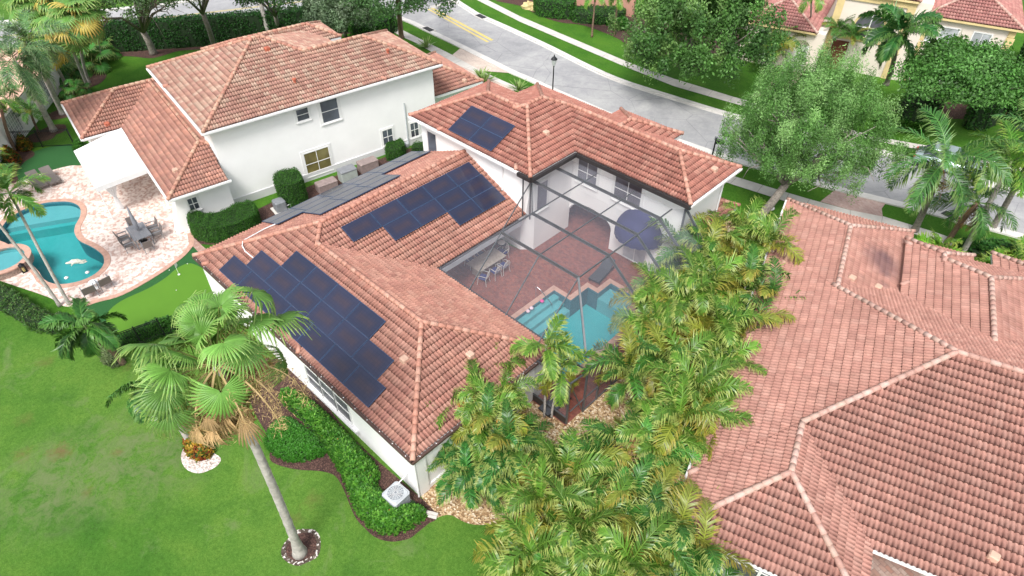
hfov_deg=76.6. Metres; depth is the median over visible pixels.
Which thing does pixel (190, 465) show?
shell bed
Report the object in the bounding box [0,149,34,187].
mulch bed
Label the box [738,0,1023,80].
cream house
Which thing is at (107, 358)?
shrub
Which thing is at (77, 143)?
shrub
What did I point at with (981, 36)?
window
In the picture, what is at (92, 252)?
patio pool wall
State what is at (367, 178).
solar panel
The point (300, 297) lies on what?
solar panel
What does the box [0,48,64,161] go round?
house
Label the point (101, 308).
turf fringe
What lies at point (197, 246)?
paver path
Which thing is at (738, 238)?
areca palm
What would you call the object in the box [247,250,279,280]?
solar panel
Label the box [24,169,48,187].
sun lounger
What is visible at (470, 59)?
driveway
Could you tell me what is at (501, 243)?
chair
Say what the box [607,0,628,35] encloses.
palm
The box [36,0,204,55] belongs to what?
oak tree
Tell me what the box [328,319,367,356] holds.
solar panel
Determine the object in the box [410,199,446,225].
solar panel
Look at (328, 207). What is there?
solar panel
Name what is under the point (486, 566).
areca palm
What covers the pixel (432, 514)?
stepping slab
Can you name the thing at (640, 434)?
areca palm
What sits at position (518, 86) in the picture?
spiky plant
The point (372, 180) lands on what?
solar panel
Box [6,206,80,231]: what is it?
pool ledge
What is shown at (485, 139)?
solar panel
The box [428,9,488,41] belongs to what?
road marking
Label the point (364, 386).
solar panel
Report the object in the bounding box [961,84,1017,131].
hedge
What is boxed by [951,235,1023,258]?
shrub
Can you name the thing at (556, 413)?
pool cage
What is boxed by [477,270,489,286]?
court chair
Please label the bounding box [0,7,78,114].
queen palm
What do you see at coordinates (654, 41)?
oak tree
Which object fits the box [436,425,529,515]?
areca palm
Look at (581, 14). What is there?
hedge
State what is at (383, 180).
solar panel
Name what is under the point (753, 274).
areca palm
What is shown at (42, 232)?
pool ledge
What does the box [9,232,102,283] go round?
patio pool floor
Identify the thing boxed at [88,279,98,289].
side table
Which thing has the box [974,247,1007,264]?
areca palm
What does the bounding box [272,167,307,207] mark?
clipped bush
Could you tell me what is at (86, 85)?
palmetto
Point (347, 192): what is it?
solar panel
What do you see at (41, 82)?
window
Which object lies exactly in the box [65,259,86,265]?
pool float
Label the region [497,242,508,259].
court chair
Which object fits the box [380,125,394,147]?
window
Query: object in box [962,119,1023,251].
palm
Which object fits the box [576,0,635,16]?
boundary wall
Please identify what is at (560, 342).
areca palm
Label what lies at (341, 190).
solar panel
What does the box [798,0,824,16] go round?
palm
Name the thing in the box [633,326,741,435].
areca palm
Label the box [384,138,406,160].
clipped bush
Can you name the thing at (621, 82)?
gutter pan
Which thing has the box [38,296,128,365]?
foxtail palm
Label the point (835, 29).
date palm
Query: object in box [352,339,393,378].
solar panel
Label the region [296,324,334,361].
solar panel
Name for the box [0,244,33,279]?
spa
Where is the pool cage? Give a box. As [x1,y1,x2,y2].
[446,168,705,423]
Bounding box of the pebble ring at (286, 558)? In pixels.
[281,529,320,565]
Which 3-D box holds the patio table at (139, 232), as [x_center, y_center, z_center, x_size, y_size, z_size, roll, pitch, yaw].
[-22.203,-3.100,38.789,0.996,0.730,1.700,-29,50,-29]
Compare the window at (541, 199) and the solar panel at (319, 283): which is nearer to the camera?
the solar panel at (319, 283)
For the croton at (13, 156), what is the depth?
45.40 m
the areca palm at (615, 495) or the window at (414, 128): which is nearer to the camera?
the areca palm at (615, 495)
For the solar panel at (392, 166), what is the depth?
38.64 m
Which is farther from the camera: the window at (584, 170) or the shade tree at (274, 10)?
the shade tree at (274, 10)
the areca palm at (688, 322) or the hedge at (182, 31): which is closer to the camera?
the areca palm at (688, 322)
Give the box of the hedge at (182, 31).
[87,1,379,56]
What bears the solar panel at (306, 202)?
attached to the house at (440, 325)
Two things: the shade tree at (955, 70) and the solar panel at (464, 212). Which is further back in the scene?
the shade tree at (955, 70)
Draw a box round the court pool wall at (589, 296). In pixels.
[515,284,635,322]
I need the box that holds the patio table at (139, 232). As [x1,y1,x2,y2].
[125,222,154,249]
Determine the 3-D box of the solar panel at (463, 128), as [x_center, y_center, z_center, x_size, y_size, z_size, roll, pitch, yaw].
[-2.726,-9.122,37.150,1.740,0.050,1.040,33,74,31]
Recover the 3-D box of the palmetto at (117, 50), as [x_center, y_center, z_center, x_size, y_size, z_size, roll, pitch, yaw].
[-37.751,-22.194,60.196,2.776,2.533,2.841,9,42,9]
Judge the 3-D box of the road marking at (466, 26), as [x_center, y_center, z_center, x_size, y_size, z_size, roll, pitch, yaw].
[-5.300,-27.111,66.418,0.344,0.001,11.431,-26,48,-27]
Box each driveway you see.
[453,48,507,72]
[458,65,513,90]
[820,191,884,215]
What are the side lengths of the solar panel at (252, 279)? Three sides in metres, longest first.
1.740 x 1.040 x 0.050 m
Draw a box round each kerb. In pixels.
[0,0,201,22]
[402,17,1022,238]
[456,0,1019,193]
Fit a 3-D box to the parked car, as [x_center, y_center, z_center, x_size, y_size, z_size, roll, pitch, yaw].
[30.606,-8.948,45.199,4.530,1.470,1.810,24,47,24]
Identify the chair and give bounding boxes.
[79,283,99,297]
[94,274,114,292]
[112,230,130,242]
[117,238,136,253]
[125,216,141,230]
[140,238,155,254]
[145,216,158,235]
[149,222,164,240]
[464,255,475,269]
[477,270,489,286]
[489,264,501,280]
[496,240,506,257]
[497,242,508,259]
[497,259,509,275]
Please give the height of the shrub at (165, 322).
0.834 m
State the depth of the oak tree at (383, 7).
51.82 m
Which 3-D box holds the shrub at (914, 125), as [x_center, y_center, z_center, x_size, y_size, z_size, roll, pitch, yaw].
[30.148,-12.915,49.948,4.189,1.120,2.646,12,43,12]
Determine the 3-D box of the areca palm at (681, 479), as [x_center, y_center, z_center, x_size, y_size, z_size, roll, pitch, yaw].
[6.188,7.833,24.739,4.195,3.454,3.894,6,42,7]
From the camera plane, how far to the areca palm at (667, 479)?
22.07 m
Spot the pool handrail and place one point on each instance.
(543, 293)
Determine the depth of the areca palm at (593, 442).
24.38 m
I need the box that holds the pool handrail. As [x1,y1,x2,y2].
[535,287,551,305]
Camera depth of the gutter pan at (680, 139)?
53.26 m
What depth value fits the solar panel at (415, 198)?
34.72 m
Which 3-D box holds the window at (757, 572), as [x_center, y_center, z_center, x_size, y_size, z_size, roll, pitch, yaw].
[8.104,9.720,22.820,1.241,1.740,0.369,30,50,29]
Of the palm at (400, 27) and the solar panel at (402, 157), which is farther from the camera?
the palm at (400, 27)
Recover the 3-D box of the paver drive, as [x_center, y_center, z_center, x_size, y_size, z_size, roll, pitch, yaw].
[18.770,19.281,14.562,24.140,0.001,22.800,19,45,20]
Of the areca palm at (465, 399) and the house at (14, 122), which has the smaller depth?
the areca palm at (465, 399)
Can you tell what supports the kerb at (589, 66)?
on the lawn at (128, 70)
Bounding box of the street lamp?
[551,54,556,89]
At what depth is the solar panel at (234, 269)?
32.12 m
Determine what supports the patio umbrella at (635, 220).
on the court paving
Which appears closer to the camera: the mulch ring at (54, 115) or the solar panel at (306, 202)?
the solar panel at (306, 202)
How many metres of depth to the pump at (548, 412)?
29.50 m
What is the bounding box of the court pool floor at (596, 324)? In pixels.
[544,304,624,370]
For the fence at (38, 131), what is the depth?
46.75 m
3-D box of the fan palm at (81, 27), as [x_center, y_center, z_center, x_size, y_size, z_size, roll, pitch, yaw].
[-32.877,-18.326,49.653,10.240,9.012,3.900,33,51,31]
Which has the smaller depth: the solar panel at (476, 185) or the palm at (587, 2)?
the solar panel at (476, 185)
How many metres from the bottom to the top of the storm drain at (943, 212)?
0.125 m
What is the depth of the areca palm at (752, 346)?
27.75 m
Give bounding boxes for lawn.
[0,0,1023,451]
[0,311,510,575]
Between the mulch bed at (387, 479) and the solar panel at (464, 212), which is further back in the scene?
the solar panel at (464, 212)
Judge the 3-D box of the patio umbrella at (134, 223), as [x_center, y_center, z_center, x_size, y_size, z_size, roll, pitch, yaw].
[-22.197,-3.761,38.201,0.500,2.500,0.500,33,51,31]
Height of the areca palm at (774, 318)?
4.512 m
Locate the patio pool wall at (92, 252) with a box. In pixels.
[0,201,103,277]
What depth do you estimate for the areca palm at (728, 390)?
25.08 m
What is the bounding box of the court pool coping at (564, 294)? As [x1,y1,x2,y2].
[511,279,640,385]
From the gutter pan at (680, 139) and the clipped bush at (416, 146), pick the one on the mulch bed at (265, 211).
the clipped bush at (416, 146)
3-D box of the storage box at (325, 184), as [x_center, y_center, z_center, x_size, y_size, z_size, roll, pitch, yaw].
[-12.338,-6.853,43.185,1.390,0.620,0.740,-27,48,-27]
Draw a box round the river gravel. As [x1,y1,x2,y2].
[421,221,747,524]
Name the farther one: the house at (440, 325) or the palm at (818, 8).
the palm at (818, 8)
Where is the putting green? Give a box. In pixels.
[106,263,211,333]
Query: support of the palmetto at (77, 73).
on the mulch bed at (95, 79)
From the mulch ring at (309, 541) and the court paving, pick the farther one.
the court paving
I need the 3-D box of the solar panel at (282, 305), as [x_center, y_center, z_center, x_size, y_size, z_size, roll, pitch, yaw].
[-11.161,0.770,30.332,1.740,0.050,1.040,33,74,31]
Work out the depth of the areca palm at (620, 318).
29.54 m
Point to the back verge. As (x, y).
(3, 9)
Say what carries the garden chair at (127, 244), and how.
on the pool patio
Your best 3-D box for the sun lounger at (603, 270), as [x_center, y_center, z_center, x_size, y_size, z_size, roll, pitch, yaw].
[5.105,-0.999,36.651,0.700,0.708,1.900,26,48,26]
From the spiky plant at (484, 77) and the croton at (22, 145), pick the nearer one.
the croton at (22, 145)
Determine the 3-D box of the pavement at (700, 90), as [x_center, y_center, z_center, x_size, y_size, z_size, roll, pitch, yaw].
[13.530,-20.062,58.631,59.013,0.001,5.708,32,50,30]
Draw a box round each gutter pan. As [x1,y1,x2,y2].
[403,17,1022,233]
[451,0,1016,194]
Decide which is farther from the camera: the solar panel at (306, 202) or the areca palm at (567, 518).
the solar panel at (306, 202)
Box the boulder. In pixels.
[521,0,532,9]
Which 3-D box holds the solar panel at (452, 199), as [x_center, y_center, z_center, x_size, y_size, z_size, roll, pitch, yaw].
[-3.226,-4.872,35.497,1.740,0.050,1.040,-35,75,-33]
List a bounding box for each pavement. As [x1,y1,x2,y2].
[395,29,954,244]
[478,0,1020,170]
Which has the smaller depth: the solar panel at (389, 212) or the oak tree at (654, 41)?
the solar panel at (389, 212)
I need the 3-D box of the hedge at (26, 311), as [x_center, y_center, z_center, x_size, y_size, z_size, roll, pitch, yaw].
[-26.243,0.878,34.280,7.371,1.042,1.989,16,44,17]
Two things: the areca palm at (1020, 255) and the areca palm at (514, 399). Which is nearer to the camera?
the areca palm at (514, 399)
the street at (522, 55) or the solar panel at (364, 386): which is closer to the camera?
the solar panel at (364, 386)
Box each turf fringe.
[16,144,80,179]
[85,247,201,335]
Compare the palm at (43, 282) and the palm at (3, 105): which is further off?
the palm at (3, 105)
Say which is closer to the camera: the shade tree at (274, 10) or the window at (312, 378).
the window at (312, 378)
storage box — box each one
[314,176,337,193]
[336,164,357,182]
[356,156,378,173]
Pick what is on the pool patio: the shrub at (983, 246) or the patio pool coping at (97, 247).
the patio pool coping at (97, 247)
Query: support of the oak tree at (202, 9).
on the lawn at (128, 70)
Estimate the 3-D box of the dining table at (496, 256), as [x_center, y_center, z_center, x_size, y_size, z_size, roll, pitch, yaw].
[-1.446,-1.357,36.972,2.100,0.750,1.100,-33,52,-32]
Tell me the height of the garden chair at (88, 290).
0.902 m
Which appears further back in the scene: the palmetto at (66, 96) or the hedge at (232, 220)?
the palmetto at (66, 96)
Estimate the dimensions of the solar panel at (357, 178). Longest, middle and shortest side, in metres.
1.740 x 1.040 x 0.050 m
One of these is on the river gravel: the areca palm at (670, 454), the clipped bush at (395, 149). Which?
the areca palm at (670, 454)
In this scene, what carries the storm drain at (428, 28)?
in the kerb at (746, 163)
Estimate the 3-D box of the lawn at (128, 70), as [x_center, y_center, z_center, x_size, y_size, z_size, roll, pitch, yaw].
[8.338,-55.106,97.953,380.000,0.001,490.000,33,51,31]
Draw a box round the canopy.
[74,128,146,219]
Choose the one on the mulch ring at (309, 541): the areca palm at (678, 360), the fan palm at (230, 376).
the fan palm at (230, 376)
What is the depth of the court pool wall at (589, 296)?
36.02 m
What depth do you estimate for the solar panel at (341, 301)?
29.29 m
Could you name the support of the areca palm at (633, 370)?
on the river gravel
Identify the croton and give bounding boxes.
[1,144,22,166]
[15,134,33,151]
[181,432,215,462]
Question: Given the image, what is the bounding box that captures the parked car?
[913,142,986,179]
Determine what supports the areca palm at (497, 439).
on the river gravel
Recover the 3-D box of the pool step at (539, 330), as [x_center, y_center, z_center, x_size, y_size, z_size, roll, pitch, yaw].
[1.818,2.188,35.086,0.410,0.540,3.530,33,51,31]
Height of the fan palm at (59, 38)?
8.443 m
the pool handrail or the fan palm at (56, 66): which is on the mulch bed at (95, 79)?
the fan palm at (56, 66)
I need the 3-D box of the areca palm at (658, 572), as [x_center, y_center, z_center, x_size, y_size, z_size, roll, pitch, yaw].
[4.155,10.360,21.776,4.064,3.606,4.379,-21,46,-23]
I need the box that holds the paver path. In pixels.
[188,237,205,251]
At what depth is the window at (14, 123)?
47.21 m
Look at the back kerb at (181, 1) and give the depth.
69.10 m
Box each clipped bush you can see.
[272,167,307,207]
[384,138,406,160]
[411,140,423,150]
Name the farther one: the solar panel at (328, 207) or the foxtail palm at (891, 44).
the foxtail palm at (891, 44)
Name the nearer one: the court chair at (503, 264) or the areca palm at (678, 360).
the areca palm at (678, 360)
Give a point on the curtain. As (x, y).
(112, 191)
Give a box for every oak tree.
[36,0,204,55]
[188,0,215,44]
[338,0,458,23]
[606,0,790,88]
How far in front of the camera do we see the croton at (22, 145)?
46.83 m
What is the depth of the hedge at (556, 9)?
67.03 m
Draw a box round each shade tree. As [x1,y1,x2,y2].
[232,0,307,26]
[714,36,914,217]
[887,29,1023,111]
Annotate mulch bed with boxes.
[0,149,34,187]
[58,32,350,99]
[193,148,411,244]
[250,358,435,541]
[496,0,739,54]
[880,102,1022,129]
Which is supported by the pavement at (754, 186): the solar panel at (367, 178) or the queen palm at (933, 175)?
the queen palm at (933, 175)
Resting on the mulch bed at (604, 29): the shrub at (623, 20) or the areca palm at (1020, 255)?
the shrub at (623, 20)
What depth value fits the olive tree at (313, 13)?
54.33 m
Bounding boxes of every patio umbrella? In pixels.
[126,206,146,242]
[614,209,662,250]
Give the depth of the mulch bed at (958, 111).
52.26 m
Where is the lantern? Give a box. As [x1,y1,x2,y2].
[18,263,27,273]
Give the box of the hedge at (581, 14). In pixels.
[570,4,625,24]
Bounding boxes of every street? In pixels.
[0,0,302,46]
[373,0,1023,233]
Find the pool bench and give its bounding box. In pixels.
[596,289,633,318]
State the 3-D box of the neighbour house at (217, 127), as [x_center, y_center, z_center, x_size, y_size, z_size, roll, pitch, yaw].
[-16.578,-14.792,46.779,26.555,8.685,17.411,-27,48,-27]
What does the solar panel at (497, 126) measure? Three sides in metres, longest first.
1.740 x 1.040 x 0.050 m
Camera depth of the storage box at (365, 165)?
44.81 m
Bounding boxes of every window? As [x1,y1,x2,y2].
[5,110,25,142]
[37,77,56,100]
[185,194,202,212]
[293,106,312,124]
[300,143,333,178]
[303,363,323,397]
[316,97,342,126]
[317,377,337,410]
[332,391,353,425]
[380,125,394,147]
[408,121,420,139]
[426,129,437,150]
[534,175,549,213]
[574,158,600,192]
[610,175,645,209]
[722,559,760,575]
[758,572,769,575]
[937,26,960,39]
[968,31,993,47]
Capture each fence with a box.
[9,128,72,147]
[117,318,164,350]
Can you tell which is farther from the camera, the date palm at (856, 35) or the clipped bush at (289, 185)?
the date palm at (856, 35)
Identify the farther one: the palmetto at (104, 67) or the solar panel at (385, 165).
the palmetto at (104, 67)
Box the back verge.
[0,0,179,20]
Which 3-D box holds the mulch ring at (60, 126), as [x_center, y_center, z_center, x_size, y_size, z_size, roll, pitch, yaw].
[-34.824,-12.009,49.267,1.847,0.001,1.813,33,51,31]
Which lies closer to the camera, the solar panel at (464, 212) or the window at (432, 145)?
the solar panel at (464, 212)
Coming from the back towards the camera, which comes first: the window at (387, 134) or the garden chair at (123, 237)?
the window at (387, 134)
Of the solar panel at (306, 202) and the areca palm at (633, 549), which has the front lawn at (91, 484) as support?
the areca palm at (633, 549)
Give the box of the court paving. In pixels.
[446,204,696,425]
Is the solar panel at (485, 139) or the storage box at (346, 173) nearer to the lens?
the solar panel at (485, 139)
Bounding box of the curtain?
[105,186,124,210]
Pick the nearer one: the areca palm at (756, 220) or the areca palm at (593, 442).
the areca palm at (593, 442)
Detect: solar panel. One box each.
[219,255,251,285]
[237,271,270,302]
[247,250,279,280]
[257,288,290,315]
[262,208,296,222]
[265,266,299,298]
[270,209,304,223]
[281,251,316,281]
[282,305,311,340]
[285,283,321,315]
[291,196,323,208]
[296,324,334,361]
[299,196,331,209]
[301,267,337,300]
[303,199,338,213]
[306,301,343,335]
[311,200,347,214]
[317,184,349,195]
[319,344,359,383]
[323,284,360,318]
[326,184,359,196]
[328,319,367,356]
[330,186,363,198]
[339,187,374,200]
[341,213,381,241]
[342,172,374,183]
[343,366,385,407]
[345,302,385,338]
[352,172,383,183]
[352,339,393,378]
[357,174,389,186]
[366,175,400,187]
[368,161,397,171]
[370,199,408,226]
[377,161,407,172]
[383,212,421,240]
[390,151,419,161]
[397,186,433,211]
[401,151,429,161]
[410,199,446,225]
[422,174,457,198]
[435,186,470,211]
[446,162,479,185]
[448,118,480,139]
[448,199,482,224]
[459,174,492,197]
[460,106,492,126]
[469,128,502,150]
[471,186,505,211]
[481,116,514,137]
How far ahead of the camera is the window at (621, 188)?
35.47 m
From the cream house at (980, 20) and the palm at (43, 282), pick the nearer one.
the palm at (43, 282)
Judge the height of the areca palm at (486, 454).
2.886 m
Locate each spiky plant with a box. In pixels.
[416,36,434,47]
[473,65,491,76]
[477,68,495,81]
[509,78,529,91]
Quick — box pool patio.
[0,165,190,306]
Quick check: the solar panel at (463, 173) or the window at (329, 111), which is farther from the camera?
the window at (329, 111)
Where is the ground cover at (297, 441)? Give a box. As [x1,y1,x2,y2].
[263,416,327,462]
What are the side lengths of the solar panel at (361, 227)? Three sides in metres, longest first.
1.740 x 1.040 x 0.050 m
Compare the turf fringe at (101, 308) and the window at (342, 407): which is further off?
the turf fringe at (101, 308)
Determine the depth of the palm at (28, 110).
46.56 m
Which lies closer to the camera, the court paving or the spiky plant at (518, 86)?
the court paving
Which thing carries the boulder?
on the mulch bed at (604, 29)
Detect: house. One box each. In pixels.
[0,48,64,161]
[60,20,483,233]
[192,79,742,496]
[683,197,1023,575]
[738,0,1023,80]
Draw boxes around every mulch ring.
[27,129,56,141]
[42,124,65,133]
[49,110,66,119]
[286,533,316,561]
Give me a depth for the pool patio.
40.09 m
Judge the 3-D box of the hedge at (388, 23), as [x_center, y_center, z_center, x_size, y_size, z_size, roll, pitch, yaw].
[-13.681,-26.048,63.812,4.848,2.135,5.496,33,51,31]
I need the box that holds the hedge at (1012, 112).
[1003,43,1023,131]
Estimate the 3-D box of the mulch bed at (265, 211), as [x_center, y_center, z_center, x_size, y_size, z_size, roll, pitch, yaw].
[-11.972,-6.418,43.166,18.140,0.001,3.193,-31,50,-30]
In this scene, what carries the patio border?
on the lawn at (128, 70)
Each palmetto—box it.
[57,52,94,79]
[58,79,85,100]
[59,59,78,84]
[66,37,107,69]
[67,79,92,97]
[72,41,115,75]
[84,39,122,63]
[97,36,119,51]
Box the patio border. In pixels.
[87,233,193,305]
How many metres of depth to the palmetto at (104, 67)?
56.38 m
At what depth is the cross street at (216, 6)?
69.25 m
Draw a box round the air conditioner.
[382,481,410,508]
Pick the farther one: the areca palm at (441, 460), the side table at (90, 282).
the side table at (90, 282)
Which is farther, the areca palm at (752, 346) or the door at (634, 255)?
the door at (634, 255)
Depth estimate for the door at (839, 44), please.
57.30 m
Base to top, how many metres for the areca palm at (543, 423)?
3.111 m
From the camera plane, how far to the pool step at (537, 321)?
35.09 m
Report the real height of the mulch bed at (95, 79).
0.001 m
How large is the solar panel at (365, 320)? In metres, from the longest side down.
1.740 x 1.040 x 0.050 m
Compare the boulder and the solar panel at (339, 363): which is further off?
the boulder
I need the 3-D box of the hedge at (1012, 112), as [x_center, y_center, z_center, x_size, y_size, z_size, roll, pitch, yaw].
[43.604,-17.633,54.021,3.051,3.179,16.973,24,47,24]
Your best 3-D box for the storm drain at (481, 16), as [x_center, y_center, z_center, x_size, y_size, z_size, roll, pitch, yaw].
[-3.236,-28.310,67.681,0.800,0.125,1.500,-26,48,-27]
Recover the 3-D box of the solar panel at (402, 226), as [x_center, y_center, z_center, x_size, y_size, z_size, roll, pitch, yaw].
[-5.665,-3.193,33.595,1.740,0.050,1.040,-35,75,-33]
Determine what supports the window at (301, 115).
in the neighbour house at (217, 127)
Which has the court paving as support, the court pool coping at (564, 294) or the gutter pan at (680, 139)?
the court pool coping at (564, 294)
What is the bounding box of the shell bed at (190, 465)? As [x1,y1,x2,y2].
[181,449,220,472]
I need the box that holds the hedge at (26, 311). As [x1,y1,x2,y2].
[0,281,60,335]
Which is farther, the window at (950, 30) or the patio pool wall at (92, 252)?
the window at (950, 30)
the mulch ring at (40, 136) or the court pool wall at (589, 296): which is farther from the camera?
the mulch ring at (40, 136)
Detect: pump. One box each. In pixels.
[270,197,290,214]
[538,387,571,417]
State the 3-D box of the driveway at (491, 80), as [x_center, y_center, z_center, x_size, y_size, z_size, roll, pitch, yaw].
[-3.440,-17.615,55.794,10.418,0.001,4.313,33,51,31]
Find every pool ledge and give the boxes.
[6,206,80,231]
[6,221,76,242]
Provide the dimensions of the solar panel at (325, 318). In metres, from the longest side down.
1.740 x 1.040 x 0.050 m
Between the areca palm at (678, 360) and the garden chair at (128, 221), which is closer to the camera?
the areca palm at (678, 360)
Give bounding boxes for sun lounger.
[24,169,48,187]
[38,165,61,186]
[588,256,615,284]
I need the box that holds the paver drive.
[870,554,925,575]
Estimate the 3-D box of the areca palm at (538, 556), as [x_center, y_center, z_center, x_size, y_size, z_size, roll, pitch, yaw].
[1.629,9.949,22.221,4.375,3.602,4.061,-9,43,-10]
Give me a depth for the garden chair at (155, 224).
39.35 m
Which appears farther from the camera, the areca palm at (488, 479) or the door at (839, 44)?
the door at (839, 44)
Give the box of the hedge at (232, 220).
[186,200,260,243]
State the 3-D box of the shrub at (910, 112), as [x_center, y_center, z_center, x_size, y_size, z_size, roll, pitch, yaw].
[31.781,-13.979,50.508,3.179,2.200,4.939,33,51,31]
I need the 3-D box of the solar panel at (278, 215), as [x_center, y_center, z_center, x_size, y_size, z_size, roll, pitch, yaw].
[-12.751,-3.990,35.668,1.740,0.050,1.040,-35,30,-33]
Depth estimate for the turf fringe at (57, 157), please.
46.03 m
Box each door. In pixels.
[621,246,646,264]
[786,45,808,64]
[826,40,848,65]
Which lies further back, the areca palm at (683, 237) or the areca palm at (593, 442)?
the areca palm at (683, 237)
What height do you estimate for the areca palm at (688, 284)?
5.496 m
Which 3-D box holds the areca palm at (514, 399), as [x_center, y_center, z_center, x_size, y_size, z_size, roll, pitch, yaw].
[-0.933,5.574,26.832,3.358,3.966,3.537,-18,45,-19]
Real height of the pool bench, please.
0.890 m
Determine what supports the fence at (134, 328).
on the front lawn at (91, 484)
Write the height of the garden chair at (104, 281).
0.902 m
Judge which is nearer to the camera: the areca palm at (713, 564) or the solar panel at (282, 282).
the areca palm at (713, 564)
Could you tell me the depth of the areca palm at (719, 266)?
31.63 m
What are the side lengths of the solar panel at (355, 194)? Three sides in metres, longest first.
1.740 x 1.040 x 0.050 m
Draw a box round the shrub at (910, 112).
[895,91,943,126]
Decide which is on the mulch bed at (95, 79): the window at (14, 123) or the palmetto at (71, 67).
the palmetto at (71, 67)
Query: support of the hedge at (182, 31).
on the mulch bed at (95, 79)
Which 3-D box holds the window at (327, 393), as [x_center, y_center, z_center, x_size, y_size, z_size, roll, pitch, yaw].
[-8.126,4.665,28.671,1.180,1.440,0.070,33,51,31]
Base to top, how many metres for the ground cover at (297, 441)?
0.435 m
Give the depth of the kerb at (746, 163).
46.33 m
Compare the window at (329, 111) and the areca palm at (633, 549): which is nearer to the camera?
the areca palm at (633, 549)
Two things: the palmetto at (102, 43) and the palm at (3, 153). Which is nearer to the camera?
the palm at (3, 153)
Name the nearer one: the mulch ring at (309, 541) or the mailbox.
the mulch ring at (309, 541)
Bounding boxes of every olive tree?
[287,0,365,36]
[301,0,377,33]
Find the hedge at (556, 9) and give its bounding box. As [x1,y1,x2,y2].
[533,0,576,19]
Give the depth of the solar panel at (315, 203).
35.84 m
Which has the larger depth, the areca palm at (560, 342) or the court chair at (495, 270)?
the court chair at (495, 270)
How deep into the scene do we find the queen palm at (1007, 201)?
36.06 m
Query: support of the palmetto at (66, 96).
on the mulch bed at (95, 79)
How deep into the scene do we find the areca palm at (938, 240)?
36.87 m
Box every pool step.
[517,294,558,324]
[525,301,563,330]
[533,307,569,337]
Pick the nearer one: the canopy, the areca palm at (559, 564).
the areca palm at (559, 564)
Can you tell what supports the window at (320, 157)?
in the neighbour house at (217, 127)
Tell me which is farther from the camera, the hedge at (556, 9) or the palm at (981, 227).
the hedge at (556, 9)
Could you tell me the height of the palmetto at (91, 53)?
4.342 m
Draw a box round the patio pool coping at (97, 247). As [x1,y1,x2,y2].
[0,199,110,287]
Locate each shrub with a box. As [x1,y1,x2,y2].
[71,138,86,150]
[97,344,125,368]
[118,313,208,351]
[278,386,427,536]
[605,15,629,29]
[873,110,929,133]
[895,91,943,126]
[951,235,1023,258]
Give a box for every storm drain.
[422,26,435,31]
[474,14,487,19]
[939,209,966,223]
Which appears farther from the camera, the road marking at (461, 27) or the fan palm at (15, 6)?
the road marking at (461, 27)
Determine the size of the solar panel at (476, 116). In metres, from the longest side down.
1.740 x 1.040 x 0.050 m
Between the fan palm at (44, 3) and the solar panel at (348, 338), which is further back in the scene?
the fan palm at (44, 3)
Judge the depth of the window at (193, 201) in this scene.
39.32 m
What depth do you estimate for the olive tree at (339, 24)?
54.50 m
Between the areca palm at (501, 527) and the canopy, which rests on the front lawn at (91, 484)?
the areca palm at (501, 527)
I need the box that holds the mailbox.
[712,136,723,154]
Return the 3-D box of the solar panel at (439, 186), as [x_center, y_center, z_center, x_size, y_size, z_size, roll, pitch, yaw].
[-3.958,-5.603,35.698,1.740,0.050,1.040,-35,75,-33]
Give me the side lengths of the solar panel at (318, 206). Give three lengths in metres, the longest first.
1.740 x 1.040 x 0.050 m
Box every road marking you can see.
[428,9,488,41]
[431,8,492,40]
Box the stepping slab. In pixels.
[426,510,437,518]
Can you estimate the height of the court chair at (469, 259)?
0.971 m
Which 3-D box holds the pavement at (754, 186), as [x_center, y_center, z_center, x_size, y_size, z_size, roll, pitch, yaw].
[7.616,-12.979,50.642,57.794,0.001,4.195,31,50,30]
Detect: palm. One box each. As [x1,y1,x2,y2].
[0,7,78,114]
[0,21,65,132]
[0,78,22,149]
[0,147,11,175]
[0,162,71,304]
[0,185,61,306]
[2,0,58,63]
[10,96,49,133]
[16,24,70,89]
[30,6,89,86]
[34,0,82,74]
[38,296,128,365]
[46,0,111,82]
[105,351,195,439]
[111,283,320,559]
[259,4,268,30]
[396,0,404,38]
[426,358,513,431]
[426,427,506,510]
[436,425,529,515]
[441,421,491,470]
[450,381,557,487]
[453,372,533,461]
[457,415,554,479]
[462,422,566,513]
[469,342,538,412]
[469,471,626,575]
[478,507,567,575]
[494,426,615,550]
[495,512,631,575]
[509,312,599,417]
[526,405,645,487]
[531,493,632,556]
[549,471,684,575]
[550,522,648,575]
[570,461,674,558]
[580,319,702,418]
[583,405,701,505]
[584,0,606,37]
[587,453,699,575]
[594,463,725,575]
[606,244,741,339]
[606,397,708,485]
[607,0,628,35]
[608,276,693,366]
[613,484,755,575]
[615,515,692,575]
[630,355,754,460]
[633,264,763,378]
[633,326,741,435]
[639,449,719,494]
[647,211,742,307]
[676,235,758,327]
[682,209,770,286]
[683,284,796,353]
[690,316,766,392]
[710,242,805,308]
[716,196,804,285]
[751,28,799,73]
[769,26,809,62]
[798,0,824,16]
[822,14,857,40]
[836,19,874,45]
[858,1,943,85]
[882,104,1023,232]
[915,228,963,251]
[927,165,1023,245]
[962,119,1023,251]
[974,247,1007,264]
[979,96,1023,227]
[994,234,1023,259]
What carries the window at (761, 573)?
in the house at (883, 403)
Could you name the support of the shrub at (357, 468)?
on the mulch bed at (387, 479)
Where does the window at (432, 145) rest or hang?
in the house at (440, 325)
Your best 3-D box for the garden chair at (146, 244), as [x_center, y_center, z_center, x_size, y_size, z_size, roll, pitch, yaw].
[-21.374,-2.513,38.009,0.550,0.902,0.675,-29,50,-29]
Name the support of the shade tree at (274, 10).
on the mulch bed at (95, 79)
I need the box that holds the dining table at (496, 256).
[466,248,505,276]
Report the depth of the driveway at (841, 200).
42.37 m
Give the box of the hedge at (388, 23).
[348,6,397,35]

